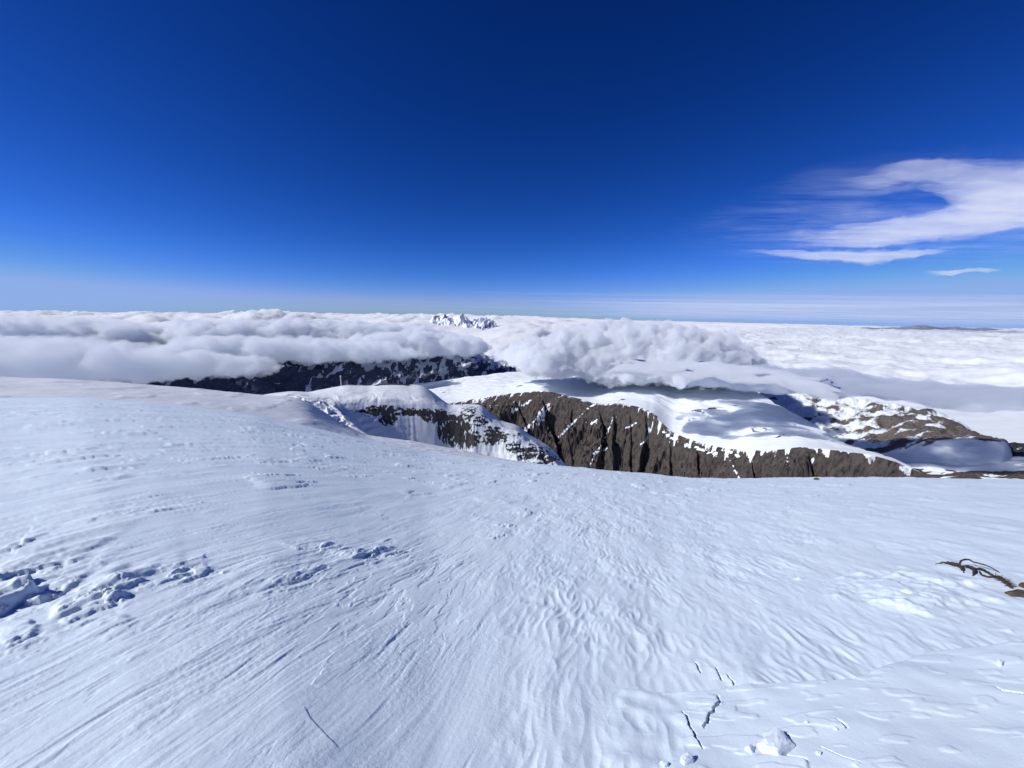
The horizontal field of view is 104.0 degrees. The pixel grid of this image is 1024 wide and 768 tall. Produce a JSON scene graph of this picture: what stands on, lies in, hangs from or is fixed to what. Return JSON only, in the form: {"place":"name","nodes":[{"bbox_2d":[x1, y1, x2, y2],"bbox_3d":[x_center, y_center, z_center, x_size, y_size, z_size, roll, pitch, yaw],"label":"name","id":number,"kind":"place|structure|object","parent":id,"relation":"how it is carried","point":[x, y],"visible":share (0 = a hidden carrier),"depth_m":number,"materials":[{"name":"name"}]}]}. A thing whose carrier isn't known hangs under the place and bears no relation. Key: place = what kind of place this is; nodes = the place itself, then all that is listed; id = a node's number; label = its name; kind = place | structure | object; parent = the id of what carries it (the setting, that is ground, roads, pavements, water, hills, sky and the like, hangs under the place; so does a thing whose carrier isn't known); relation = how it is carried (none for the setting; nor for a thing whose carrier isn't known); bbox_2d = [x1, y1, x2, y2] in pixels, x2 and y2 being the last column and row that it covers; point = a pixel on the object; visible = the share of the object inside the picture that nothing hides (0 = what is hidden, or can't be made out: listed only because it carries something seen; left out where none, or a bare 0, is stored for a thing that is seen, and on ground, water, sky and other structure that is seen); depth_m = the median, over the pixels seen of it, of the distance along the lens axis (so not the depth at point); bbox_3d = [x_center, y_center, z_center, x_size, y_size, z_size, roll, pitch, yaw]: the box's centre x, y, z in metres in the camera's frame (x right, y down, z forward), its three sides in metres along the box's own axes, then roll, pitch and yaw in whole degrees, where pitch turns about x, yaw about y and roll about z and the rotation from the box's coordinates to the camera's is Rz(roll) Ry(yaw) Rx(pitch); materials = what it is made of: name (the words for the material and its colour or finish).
{"place":"outdoors","nodes":[
{"label":"outdoors","id":0,"kind":"place"},
{"bbox_2d":[0,376,534,463],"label":"snow shoulder","id":1,"kind":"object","parent":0,"point":[295,411],"visible":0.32,"depth_m":176.36},
{"bbox_2d":[36,347,540,394],"bbox_3d":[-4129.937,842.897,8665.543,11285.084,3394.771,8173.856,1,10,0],"label":"hills","id":2,"kind":"structure","parent":0,"point":[231,370],"depth_m":8007.25,"materials":[{"name":"black stone"}]},
{"bbox_2d":[0,322,644,377],"bbox_3d":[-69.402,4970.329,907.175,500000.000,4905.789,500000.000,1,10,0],"label":"clouds","id":3,"kind":"structure","parent":0,"point":[31,350],"depth_m":34309.65,"materials":[{"name":"white"}]},
{"bbox_2d":[265,383,566,465],"bbox_3d":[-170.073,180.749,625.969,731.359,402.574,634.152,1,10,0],"label":"rocky hill","id":4,"kind":"structure","parent":0,"point":[419,413],"depth_m":586.25,"materials":[{"name":"white snow"}]},
{"bbox_2d":[405,313,528,357],"bbox_3d":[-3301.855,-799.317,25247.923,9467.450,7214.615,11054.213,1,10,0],"label":"mountain","id":5,"kind":"structure","parent":0,"point":[462,332],"depth_m":24518.24,"materials":[{"name":"white snow"}]},
{"bbox_2d":[0,398,1023,767],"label":"snow slope","id":6,"kind":"structure","parent":0,"point":[182,586],"depth_m":3.40,"materials":[{"name":"white snow"}]},
{"bbox_2d":[660,760,668,766],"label":"snow block","id":7,"kind":"object","parent":6,"relation":"on","point":[663,763],"depth_m":1.94,"materials":[{"name":"white snow"}]},
{"bbox_2d":[680,752,693,764],"bbox_3d":[0.862,1.849,1.958,0.088,0.051,0.054,-6,5,-16],"label":"snow block","id":8,"kind":"object","parent":6,"relation":"on","point":[687,758],"depth_m":1.95,"materials":[{"name":"white snow"}]},
{"bbox_2d":[744,744,754,753],"bbox_3d":[1.208,1.845,2.020,0.060,0.040,0.042,1,16,-12],"label":"snow block","id":9,"kind":"object","parent":6,"relation":"on","point":[749,748],"depth_m":2.01,"materials":[{"name":"white snow"}]},
{"bbox_2d":[757,727,795,755],"bbox_3d":[1.351,1.836,2.023,0.219,0.072,0.146,2,10,-29],"label":"snow block","id":10,"kind":"object","parent":6,"relation":"on","point":[776,741],"depth_m":2.02,"materials":[{"name":"white snow"}]},
{"bbox_2d":[936,558,1017,588],"bbox_3d":[5.135,2.080,4.320,0.355,0.311,0.844,3,11,11],"label":"dead plant","id":11,"kind":"object","parent":6,"relation":"on","point":[1007,583],"visible":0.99,"depth_m":4.39,"materials":[{"name":"plant"}]},
{"bbox_2d":[996,659,1003,666],"bbox_3d":[3.173,1.821,2.602,0.086,0.044,0.036,-3,2,-34],"label":"snow block","id":12,"kind":"object","parent":6,"relation":"on","point":[999,662],"depth_m":2.60,"materials":[{"name":"white snow"}]},
{"bbox_2d":[1004,589,1023,597],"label":"rock","id":13,"kind":"object","parent":6,"relation":"on","point":[1017,593],"visible":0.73,"depth_m":3.74,"materials":[{"name":"brown stone"}]},
{"bbox_2d":[0,0,1023,328],"label":"sky","id":14,"kind":"structure","parent":0,"point":[848,163],"materials":[{"name":"blue"}]},
{"bbox_2d":[411,363,930,478],"bbox_3d":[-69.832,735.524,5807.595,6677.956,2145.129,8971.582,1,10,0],"label":"mountain","id":15,"kind":"structure","parent":0,"point":[674,420],"depth_m":3830.52,"materials":[{"name":"white snow"}]},
{"bbox_2d":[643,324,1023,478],"bbox_3d":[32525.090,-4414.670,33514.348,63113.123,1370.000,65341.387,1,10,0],"label":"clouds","id":16,"kind":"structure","parent":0,"point":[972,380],"depth_m":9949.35,"materials":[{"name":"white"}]},
{"bbox_2d":[759,391,1012,464],"bbox_3d":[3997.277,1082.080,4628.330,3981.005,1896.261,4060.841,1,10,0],"label":"hill","id":17,"kind":"structure","parent":0,"point":[901,433],"depth_m":3780.33,"materials":[{"name":"white snow"}]},
{"bbox_2d":[862,325,1002,330],"bbox_3d":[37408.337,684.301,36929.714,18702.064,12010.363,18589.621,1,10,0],"label":"hills","id":18,"kind":"structure","parent":0,"point":[921,327],"depth_m":37328.56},
{"bbox_2d":[1009,442,1023,456],"bbox_3d":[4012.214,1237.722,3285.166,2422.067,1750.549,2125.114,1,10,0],"label":"hill","id":19,"kind":"structure","parent":0,"point":[1017,449],"depth_m":3136.27,"materials":[{"name":"black stone"}]}
]}

